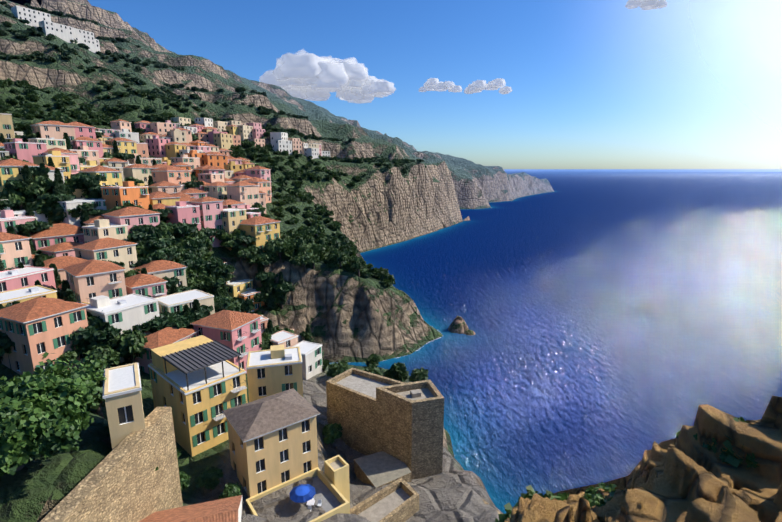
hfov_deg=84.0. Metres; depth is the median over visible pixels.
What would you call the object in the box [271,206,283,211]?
hill bush
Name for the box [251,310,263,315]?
town tree
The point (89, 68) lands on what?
hill bush
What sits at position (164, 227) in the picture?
town tree
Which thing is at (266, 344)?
town tree
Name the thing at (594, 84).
sky
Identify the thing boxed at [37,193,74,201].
town tree
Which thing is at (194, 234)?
town tree
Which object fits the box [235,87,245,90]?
hill bush
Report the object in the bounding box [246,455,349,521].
yellow terrace
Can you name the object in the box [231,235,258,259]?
town tree
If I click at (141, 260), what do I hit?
town tree
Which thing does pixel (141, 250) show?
town tree
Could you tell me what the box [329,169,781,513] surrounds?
sea
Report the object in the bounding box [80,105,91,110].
hill bush
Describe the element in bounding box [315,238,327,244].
town tree
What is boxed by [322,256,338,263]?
hill bush
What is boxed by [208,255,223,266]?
town tree
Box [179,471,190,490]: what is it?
bush
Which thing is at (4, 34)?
hill bush
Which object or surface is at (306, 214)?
hill bush
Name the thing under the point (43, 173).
town tree
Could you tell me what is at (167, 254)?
town tree
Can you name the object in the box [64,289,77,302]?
town tree
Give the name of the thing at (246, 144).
hill bush
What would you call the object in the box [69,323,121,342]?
town tree
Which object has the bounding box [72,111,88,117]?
hill bush
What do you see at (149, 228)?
town tree
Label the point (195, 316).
town tree
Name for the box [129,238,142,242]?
town tree
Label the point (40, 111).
hill bush
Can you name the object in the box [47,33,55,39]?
hill bush
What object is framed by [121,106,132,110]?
hill bush
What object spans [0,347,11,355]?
town tree
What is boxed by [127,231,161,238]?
town tree
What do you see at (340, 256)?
hill tree
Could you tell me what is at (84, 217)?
town tree
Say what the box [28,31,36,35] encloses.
hill bush
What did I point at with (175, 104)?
hill bush
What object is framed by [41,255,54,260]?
town tree
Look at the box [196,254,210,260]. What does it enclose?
town tree
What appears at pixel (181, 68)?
hill bush
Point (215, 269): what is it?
town tree
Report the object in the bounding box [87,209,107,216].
town tree
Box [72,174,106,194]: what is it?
town tree
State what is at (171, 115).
hill bush
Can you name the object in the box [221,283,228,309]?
town tree
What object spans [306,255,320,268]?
town tree
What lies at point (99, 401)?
hill tree
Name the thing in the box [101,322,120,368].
town tree
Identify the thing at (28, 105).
hill bush
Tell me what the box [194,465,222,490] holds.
tree
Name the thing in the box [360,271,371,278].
hill bush
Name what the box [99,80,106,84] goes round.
hill bush
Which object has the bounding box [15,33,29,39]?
hill bush
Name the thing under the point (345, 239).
hill bush
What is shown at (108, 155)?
town tree
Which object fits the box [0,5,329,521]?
town buildings
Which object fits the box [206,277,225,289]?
town tree
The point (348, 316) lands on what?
terrain
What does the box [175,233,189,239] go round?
town tree
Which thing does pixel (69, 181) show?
town tree
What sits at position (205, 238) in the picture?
town tree
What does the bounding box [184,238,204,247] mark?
town tree
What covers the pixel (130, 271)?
town tree
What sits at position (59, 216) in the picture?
town tree
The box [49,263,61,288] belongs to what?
town tree
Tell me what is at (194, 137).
town tree
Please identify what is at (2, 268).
town tree
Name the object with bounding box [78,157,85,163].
town tree
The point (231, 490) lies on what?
tree
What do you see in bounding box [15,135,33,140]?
town tree
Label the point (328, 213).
hill bush
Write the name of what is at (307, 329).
town tree
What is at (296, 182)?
hill bush
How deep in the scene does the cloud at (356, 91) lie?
4156.90 m
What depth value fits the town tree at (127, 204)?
123.50 m
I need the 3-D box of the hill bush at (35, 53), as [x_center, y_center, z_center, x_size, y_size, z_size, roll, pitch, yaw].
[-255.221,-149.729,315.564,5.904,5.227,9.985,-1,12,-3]
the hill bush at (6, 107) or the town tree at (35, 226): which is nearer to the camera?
the town tree at (35, 226)
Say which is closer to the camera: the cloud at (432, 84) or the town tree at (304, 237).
the town tree at (304, 237)
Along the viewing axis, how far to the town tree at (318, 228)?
180.88 m
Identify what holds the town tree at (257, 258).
on the terrain at (348, 316)
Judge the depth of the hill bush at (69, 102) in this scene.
265.46 m
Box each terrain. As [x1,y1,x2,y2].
[0,0,503,521]
[8,0,553,227]
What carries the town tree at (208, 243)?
on the terrain at (348, 316)
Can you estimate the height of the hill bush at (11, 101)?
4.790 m
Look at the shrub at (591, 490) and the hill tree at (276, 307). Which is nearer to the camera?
the shrub at (591, 490)
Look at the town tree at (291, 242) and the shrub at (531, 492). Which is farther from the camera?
the town tree at (291, 242)
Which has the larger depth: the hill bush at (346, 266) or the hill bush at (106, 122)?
the hill bush at (106, 122)
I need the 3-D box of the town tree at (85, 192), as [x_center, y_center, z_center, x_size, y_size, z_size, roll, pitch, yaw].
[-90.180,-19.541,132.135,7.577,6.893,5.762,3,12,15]
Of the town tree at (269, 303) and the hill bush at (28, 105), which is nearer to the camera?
the town tree at (269, 303)
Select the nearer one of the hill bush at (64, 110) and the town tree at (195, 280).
the town tree at (195, 280)
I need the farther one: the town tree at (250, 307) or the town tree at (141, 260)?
the town tree at (250, 307)
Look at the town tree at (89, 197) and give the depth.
129.67 m
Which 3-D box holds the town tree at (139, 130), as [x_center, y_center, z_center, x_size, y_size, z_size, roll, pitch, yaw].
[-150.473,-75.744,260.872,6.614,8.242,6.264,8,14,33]
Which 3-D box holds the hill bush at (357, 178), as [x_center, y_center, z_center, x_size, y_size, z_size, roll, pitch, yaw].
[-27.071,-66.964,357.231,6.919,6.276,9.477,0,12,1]
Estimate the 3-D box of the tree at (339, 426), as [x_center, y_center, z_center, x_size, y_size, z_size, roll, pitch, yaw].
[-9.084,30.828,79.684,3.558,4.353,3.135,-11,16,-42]
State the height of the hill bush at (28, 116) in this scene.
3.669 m
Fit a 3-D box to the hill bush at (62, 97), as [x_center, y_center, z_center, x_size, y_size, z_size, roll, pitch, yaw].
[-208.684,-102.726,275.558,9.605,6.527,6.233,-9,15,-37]
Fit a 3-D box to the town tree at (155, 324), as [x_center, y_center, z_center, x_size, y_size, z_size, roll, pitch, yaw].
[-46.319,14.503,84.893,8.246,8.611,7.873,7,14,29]
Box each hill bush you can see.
[0,29,9,35]
[0,81,5,87]
[0,103,11,110]
[2,21,12,26]
[3,78,13,85]
[4,55,11,60]
[5,98,17,104]
[10,88,20,93]
[11,111,21,117]
[13,125,23,132]
[14,80,26,87]
[14,121,33,127]
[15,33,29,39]
[15,95,24,100]
[16,18,30,23]
[18,100,32,104]
[20,108,34,117]
[21,54,32,60]
[21,103,41,109]
[23,88,36,94]
[24,113,34,119]
[25,93,39,101]
[26,27,36,30]
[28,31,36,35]
[29,107,46,113]
[32,51,44,55]
[34,113,48,118]
[36,32,45,36]
[44,36,52,40]
[44,56,56,61]
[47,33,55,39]
[51,183,72,194]
[53,95,70,99]
[53,101,65,108]
[57,99,76,105]
[59,107,68,112]
[61,51,69,55]
[61,55,72,59]
[68,47,76,52]
[68,93,78,98]
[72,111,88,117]
[75,115,86,119]
[77,119,89,122]
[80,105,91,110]
[85,120,94,125]
[86,66,96,71]
[92,86,101,91]
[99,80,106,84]
[102,104,111,111]
[103,111,116,115]
[103,120,110,125]
[105,84,113,89]
[108,106,118,111]
[112,91,128,96]
[113,56,120,61]
[119,83,129,87]
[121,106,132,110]
[130,58,138,63]
[130,104,137,109]
[134,80,145,84]
[138,60,149,66]
[140,90,148,96]
[144,105,156,111]
[146,116,154,120]
[147,94,156,99]
[147,108,156,113]
[159,112,174,117]
[169,102,181,106]
[175,66,185,70]
[177,94,185,99]
[177,107,187,111]
[233,149,244,153]
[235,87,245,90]
[239,92,246,96]
[241,141,253,147]
[244,148,257,152]
[247,152,256,159]
[259,153,270,157]
[260,156,271,160]
[270,166,277,171]
[271,200,285,205]
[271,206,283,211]
[273,192,282,198]
[277,187,284,191]
[279,180,287,185]
[280,197,291,203]
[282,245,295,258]
[283,170,292,174]
[285,206,297,212]
[285,217,298,224]
[289,188,298,194]
[291,180,299,184]
[296,225,305,231]
[298,194,308,201]
[302,210,313,217]
[303,206,313,211]
[304,217,322,225]
[306,215,318,220]
[307,173,317,177]
[308,248,318,256]
[314,234,326,240]
[315,205,326,209]
[317,208,324,215]
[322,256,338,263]
[324,217,333,222]
[325,174,332,179]
[325,210,333,216]
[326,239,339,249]
[327,222,340,230]
[328,248,337,256]
[331,231,345,237]
[337,240,345,248]
[338,244,349,250]
[340,236,348,243]
[341,261,356,272]
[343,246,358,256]
[354,176,361,181]
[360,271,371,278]
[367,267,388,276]
[372,273,381,278]
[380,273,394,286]
[381,279,390,285]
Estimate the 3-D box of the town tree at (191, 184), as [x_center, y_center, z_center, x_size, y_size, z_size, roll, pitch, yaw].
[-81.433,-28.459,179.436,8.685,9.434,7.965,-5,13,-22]
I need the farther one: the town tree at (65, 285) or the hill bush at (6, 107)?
the hill bush at (6, 107)
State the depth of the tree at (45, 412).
34.94 m
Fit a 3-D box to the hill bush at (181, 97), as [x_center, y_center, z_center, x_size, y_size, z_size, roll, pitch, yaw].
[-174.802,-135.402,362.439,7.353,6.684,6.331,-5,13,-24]
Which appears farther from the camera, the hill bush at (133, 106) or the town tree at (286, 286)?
the hill bush at (133, 106)
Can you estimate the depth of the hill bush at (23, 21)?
334.81 m
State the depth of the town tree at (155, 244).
115.00 m
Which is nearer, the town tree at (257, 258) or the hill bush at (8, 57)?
the town tree at (257, 258)
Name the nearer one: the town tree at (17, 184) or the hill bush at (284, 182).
the town tree at (17, 184)
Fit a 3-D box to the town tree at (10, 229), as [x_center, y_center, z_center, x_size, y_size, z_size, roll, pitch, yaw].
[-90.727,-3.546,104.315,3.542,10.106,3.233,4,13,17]
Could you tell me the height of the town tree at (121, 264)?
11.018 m
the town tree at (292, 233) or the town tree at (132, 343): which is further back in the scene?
the town tree at (292, 233)
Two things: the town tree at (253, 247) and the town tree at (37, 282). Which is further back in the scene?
the town tree at (253, 247)
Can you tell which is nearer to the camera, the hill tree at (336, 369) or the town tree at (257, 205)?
the hill tree at (336, 369)
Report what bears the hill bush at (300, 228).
on the terrain at (348, 316)
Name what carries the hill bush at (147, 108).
on the terrain at (348, 316)
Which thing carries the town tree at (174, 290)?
on the terrain at (348, 316)
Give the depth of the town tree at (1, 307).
70.52 m
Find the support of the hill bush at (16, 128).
on the terrain at (348, 316)
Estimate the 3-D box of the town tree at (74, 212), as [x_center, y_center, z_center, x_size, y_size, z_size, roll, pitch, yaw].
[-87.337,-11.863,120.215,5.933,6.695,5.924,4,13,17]
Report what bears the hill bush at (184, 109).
on the terrain at (348, 316)
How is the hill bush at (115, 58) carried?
on the terrain at (348, 316)
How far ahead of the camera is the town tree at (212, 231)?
137.11 m
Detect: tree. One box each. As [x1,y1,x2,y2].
[0,133,5,142]
[0,156,28,161]
[0,179,27,208]
[0,187,25,199]
[0,192,24,203]
[0,199,22,208]
[0,257,4,270]
[0,304,3,361]
[0,331,8,339]
[0,337,14,369]
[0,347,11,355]
[0,352,110,475]
[3,301,19,307]
[6,225,16,234]
[14,220,52,234]
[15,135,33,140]
[17,262,24,268]
[19,166,49,177]
[19,183,45,196]
[22,165,37,205]
[22,230,35,254]
[24,179,50,199]
[25,203,36,220]
[31,199,63,223]
[33,174,52,186]
[33,254,44,266]
[34,280,41,285]
[35,247,45,254]
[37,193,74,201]
[39,163,52,194]
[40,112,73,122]
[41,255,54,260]
[46,214,65,222]
[47,157,54,166]
[47,215,63,222]
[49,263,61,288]
[52,180,60,194]
[54,168,66,193]
[58,349,83,361]
[60,280,70,299]
[63,132,72,148]
[63,208,80,217]
[64,176,78,184]
[64,184,75,192]
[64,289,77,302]
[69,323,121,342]
[70,173,87,177]
[70,340,89,351]
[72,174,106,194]
[72,183,100,189]
[76,203,97,210]
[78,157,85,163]
[80,209,89,226]
[81,187,101,197]
[82,340,99,352]
[84,195,100,198]
[84,341,114,352]
[85,345,119,369]
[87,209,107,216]
[87,313,103,326]
[90,184,118,194]
[90,373,104,417]
[95,132,103,137]
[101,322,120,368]
[102,259,124,267]
[103,152,117,158]
[107,206,120,212]
[110,336,121,354]
[112,152,134,160]
[113,140,118,153]
[114,329,147,363]
[115,202,143,209]
[124,176,144,185]
[125,270,139,274]
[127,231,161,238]
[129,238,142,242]
[130,223,159,233]
[130,256,150,266]
[134,128,145,132]
[136,238,173,251]
[136,242,153,254]
[137,311,176,332]
[141,267,147,273]
[142,229,164,239]
[142,247,179,261]
[148,175,153,192]
[154,208,172,216]
[155,221,173,233]
[159,311,190,328]
[160,216,169,222]
[162,276,179,288]
[163,233,174,239]
[166,222,197,237]
[167,286,195,292]
[170,280,178,293]
[173,243,189,251]
[174,233,199,240]
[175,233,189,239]
[176,260,196,275]
[177,256,203,267]
[178,249,199,259]
[178,250,188,257]
[178,305,213,326]
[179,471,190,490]
[180,246,200,250]
[180,309,208,325]
[182,181,204,187]
[182,304,190,326]
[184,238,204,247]
[186,275,202,285]
[190,174,197,180]
[190,223,196,237]
[191,265,206,278]
[192,134,198,140]
[192,246,206,256]
[192,299,201,312]
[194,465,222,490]
[196,229,208,240]
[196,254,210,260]
[197,227,208,236]
[199,236,212,246]
[200,228,223,250]
[202,258,221,268]
[202,266,220,273]
[202,271,222,285]
[205,286,229,294]
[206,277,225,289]
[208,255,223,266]
[212,275,222,311]
[212,294,230,312]
[215,229,231,246]
[218,482,240,499]
[219,273,227,279]
[220,236,240,248]
[220,263,235,273]
[221,229,245,246]
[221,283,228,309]
[224,296,240,309]
[225,273,234,284]
[230,245,249,264]
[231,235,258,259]
[236,298,252,308]
[240,304,254,311]
[243,248,264,267]
[246,208,265,216]
[248,251,267,263]
[249,245,262,253]
[250,203,265,210]
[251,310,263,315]
[254,289,272,302]
[255,272,278,281]
[257,252,263,272]
[258,259,271,271]
[259,332,271,349]
[261,250,276,266]
[263,239,280,260]
[264,281,294,308]
[265,283,274,310]
[267,319,274,334]
[273,237,289,255]
[273,304,280,310]
[274,325,293,333]
[275,242,289,261]
[278,271,286,304]
[280,228,297,237]
[280,233,291,240]
[286,240,294,246]
[289,251,312,272]
[291,233,313,243]
[293,240,308,251]
[297,226,318,235]
[300,331,311,338]
[305,324,310,341]
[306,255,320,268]
[311,244,325,251]
[312,223,324,235]
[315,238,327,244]
[322,358,330,370]
[322,422,341,447]
[326,261,337,267]
[326,360,348,377]
[329,251,351,268]
[334,423,342,430]
[350,256,366,276]
[363,364,377,372]
[365,353,381,366]
[384,362,406,379]
[395,370,408,381]
[408,367,428,381]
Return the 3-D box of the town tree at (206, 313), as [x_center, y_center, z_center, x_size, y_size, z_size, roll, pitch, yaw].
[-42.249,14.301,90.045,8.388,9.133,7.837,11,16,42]
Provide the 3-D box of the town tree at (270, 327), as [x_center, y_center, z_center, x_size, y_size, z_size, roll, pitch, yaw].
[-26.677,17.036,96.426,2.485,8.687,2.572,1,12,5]
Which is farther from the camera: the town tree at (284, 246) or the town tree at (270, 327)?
the town tree at (284, 246)
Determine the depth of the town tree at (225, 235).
141.12 m
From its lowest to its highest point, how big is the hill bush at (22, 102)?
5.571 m
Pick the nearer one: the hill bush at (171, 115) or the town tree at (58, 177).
the town tree at (58, 177)
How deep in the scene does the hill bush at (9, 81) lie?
256.11 m
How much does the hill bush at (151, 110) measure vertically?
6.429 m
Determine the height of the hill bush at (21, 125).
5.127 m
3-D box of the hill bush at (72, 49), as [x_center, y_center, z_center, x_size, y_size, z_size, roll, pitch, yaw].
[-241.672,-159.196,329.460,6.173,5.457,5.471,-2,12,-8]
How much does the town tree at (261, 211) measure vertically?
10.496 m
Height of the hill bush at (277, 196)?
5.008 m
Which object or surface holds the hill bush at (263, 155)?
on the terrain at (348, 316)
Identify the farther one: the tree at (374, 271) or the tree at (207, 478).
the tree at (374, 271)
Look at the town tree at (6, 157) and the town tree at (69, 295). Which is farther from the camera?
the town tree at (6, 157)
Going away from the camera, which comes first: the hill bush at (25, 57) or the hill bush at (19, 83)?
the hill bush at (19, 83)
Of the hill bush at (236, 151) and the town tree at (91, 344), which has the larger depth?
the hill bush at (236, 151)
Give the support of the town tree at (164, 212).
on the terrain at (348, 316)
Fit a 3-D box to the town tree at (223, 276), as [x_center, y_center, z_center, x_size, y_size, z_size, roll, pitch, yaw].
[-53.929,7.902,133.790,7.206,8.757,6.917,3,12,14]
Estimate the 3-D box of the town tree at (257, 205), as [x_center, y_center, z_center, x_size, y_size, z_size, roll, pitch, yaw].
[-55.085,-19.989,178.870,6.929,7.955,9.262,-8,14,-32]
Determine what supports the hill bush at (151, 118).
on the terrain at (348, 316)
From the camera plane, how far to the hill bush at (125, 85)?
336.20 m
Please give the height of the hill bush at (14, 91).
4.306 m
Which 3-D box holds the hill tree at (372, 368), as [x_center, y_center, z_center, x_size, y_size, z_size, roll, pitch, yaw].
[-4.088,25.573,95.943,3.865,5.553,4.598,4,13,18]
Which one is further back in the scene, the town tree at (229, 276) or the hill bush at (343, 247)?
the hill bush at (343, 247)
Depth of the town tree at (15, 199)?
116.43 m
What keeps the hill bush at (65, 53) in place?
on the terrain at (348, 316)
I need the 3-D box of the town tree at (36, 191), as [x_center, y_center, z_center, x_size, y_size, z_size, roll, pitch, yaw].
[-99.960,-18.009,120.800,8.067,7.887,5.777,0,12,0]
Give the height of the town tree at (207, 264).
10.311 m
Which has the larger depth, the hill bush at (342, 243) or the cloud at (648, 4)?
the cloud at (648, 4)
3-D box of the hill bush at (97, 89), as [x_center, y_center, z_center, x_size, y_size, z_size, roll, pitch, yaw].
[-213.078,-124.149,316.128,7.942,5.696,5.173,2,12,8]
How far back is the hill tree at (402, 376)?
98.03 m
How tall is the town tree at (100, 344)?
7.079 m
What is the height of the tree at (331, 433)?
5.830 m
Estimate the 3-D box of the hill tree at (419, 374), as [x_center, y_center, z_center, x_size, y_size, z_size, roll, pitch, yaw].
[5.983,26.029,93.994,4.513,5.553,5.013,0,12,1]
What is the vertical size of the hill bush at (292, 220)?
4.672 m
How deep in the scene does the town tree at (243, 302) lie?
135.34 m
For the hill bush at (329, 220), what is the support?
on the terrain at (348, 316)
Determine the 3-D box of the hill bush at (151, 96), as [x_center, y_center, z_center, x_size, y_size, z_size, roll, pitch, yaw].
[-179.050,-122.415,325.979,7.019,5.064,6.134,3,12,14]
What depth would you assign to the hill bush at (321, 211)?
238.32 m
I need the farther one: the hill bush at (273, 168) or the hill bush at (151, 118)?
the hill bush at (151, 118)
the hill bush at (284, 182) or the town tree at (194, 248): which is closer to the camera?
the town tree at (194, 248)
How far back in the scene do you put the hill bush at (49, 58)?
311.00 m
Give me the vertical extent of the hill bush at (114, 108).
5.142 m
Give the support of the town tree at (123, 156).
on the terrain at (348, 316)
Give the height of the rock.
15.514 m
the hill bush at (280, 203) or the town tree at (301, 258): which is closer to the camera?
the town tree at (301, 258)
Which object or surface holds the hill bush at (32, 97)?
on the terrain at (348, 316)
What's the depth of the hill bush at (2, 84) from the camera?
249.91 m
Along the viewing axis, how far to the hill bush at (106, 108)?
299.27 m
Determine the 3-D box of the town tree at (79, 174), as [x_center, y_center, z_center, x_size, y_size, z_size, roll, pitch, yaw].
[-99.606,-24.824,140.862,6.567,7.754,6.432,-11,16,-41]
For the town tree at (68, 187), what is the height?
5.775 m
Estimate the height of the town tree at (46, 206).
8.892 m
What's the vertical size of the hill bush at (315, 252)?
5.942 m
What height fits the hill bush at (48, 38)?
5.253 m
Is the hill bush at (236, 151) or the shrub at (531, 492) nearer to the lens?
the shrub at (531, 492)
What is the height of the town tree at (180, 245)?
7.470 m
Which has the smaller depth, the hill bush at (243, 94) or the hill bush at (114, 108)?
the hill bush at (114, 108)
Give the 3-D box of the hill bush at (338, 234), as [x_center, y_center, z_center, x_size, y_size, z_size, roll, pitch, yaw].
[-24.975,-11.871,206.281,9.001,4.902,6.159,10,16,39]
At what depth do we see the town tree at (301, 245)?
149.94 m
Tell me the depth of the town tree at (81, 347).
72.70 m
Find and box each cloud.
[259,50,395,103]
[345,88,373,95]
[419,78,461,92]
[464,78,511,93]
[625,0,666,9]
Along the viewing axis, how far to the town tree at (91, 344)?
73.33 m
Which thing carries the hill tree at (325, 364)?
on the terrain at (348, 316)
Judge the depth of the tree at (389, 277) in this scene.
157.15 m
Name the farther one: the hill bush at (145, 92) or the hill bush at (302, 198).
the hill bush at (145, 92)
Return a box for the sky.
[88,0,781,168]
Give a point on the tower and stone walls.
(392, 430)
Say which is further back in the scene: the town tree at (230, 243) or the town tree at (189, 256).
the town tree at (230, 243)
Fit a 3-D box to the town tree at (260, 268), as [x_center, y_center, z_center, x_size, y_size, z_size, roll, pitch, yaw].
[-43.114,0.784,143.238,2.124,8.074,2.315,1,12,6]
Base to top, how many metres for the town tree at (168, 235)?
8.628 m
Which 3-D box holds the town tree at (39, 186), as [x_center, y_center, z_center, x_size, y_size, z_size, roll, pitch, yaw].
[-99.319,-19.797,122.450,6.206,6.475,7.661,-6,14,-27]
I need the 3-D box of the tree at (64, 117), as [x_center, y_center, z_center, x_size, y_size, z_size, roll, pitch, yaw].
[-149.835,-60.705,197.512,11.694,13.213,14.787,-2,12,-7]
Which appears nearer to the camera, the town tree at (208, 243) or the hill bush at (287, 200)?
the town tree at (208, 243)
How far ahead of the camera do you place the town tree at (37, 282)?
84.23 m
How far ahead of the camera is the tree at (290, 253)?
147.42 m
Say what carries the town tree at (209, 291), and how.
on the terrain at (348, 316)
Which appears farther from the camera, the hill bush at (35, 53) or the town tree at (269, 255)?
the hill bush at (35, 53)
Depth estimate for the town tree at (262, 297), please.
138.66 m
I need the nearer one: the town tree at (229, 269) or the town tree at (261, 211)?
the town tree at (229, 269)
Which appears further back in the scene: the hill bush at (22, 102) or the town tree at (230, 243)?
the hill bush at (22, 102)
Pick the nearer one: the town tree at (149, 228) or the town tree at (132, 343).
the town tree at (132, 343)
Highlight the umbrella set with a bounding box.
[289,484,321,511]
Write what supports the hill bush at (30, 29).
on the terrain at (348, 316)
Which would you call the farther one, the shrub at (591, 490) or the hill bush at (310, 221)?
the hill bush at (310, 221)
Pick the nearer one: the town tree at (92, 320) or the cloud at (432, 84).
the town tree at (92, 320)
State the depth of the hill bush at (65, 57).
318.54 m
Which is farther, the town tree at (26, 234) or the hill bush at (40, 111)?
the hill bush at (40, 111)
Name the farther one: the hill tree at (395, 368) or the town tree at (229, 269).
the town tree at (229, 269)
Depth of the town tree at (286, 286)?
140.71 m
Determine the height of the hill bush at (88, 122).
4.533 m
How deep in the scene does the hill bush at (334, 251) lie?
165.53 m
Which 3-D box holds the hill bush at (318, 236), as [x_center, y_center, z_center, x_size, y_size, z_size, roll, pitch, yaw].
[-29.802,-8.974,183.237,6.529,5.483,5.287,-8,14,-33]
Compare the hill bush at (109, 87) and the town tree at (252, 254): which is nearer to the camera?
the town tree at (252, 254)
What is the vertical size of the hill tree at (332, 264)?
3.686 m
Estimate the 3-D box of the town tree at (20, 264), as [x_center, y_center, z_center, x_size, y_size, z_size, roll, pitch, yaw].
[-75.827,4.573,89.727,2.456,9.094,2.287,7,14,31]
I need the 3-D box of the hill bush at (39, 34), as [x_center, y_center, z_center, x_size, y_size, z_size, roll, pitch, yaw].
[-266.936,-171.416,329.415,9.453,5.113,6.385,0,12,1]
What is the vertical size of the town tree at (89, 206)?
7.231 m
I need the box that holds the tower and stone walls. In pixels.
[40,368,500,521]
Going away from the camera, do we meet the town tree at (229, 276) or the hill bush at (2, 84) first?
the town tree at (229, 276)
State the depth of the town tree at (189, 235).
127.93 m
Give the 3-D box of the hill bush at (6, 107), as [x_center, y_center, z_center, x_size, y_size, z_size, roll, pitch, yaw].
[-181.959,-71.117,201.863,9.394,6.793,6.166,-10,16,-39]
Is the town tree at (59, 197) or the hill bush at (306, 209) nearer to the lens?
the town tree at (59, 197)
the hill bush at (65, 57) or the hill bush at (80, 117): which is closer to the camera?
the hill bush at (80, 117)
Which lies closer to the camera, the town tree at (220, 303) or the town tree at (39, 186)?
the town tree at (220, 303)
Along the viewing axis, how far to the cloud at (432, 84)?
4123.90 m
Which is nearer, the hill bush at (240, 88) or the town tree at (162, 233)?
the town tree at (162, 233)
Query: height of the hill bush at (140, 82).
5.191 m
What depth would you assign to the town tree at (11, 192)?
117.02 m
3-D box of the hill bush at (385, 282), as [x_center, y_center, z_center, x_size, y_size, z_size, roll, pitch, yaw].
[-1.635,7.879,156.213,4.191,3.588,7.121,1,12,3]
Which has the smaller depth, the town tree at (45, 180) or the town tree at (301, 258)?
the town tree at (45, 180)
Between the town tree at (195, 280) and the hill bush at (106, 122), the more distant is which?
the hill bush at (106, 122)
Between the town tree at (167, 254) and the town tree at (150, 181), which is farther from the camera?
the town tree at (150, 181)
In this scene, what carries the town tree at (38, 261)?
on the terrain at (348, 316)
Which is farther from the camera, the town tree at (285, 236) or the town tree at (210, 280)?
the town tree at (285, 236)
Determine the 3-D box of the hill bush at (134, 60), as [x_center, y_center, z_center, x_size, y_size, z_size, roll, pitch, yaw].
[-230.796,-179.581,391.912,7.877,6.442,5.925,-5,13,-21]
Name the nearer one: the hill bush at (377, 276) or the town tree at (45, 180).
the town tree at (45, 180)
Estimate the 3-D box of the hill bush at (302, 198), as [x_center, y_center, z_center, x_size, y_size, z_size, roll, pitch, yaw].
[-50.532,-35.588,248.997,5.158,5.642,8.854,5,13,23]
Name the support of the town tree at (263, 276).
on the terrain at (348, 316)
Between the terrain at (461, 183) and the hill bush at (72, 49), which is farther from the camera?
the terrain at (461, 183)
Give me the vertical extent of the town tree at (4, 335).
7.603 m
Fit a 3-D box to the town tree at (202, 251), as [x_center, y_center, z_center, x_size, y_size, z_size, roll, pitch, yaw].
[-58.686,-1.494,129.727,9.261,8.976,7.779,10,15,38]
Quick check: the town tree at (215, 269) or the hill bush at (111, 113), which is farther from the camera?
the hill bush at (111, 113)
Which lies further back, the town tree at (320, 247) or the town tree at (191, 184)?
the town tree at (191, 184)
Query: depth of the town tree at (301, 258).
144.10 m
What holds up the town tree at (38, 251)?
on the terrain at (348, 316)
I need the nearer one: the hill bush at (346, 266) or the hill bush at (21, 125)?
the hill bush at (346, 266)
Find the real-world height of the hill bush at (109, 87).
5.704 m
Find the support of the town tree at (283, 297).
on the terrain at (348, 316)
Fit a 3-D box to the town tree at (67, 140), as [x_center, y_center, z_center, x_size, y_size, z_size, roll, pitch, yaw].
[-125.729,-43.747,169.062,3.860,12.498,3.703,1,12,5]
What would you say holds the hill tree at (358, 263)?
on the terrain at (348, 316)
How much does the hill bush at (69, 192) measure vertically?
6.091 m
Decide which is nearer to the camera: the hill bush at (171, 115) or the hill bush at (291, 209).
the hill bush at (291, 209)
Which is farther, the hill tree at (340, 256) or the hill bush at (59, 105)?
the hill bush at (59, 105)
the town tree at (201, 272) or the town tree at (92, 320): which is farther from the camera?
the town tree at (201, 272)
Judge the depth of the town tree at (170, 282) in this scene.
100.94 m
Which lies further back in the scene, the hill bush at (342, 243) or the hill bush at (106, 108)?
the hill bush at (106, 108)
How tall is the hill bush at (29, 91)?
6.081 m
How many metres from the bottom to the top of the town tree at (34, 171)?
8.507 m
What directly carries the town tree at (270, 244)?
on the terrain at (348, 316)
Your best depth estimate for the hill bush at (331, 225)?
219.63 m
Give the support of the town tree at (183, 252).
on the terrain at (348, 316)
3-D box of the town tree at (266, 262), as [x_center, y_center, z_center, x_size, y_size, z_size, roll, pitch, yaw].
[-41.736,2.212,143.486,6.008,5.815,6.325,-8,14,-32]
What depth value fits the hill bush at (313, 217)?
211.69 m
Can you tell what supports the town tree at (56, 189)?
on the terrain at (348, 316)
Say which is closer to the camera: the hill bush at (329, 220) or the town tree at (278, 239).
the town tree at (278, 239)
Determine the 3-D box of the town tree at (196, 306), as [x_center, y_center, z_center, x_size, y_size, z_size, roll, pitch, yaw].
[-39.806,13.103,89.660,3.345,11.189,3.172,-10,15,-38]
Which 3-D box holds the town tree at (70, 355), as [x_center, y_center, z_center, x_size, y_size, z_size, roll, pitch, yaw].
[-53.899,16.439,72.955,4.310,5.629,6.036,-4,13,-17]
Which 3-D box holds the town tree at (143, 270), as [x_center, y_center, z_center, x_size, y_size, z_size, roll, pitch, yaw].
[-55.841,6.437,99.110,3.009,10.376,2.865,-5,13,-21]
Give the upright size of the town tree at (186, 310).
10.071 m
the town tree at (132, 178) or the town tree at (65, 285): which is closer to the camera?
the town tree at (65, 285)
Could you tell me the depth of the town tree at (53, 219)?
117.56 m
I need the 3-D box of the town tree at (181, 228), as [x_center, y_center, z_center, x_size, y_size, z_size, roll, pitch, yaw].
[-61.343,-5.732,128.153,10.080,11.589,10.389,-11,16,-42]
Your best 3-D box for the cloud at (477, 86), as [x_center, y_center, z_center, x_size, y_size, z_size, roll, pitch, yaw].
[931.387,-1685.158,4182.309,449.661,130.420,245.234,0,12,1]
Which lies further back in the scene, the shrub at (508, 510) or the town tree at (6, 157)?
the town tree at (6, 157)
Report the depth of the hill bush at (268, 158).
297.82 m
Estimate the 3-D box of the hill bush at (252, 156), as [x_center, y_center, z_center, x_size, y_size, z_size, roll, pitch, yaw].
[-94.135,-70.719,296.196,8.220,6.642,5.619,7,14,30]
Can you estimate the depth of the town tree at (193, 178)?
199.71 m
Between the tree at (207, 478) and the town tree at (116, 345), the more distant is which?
the town tree at (116, 345)

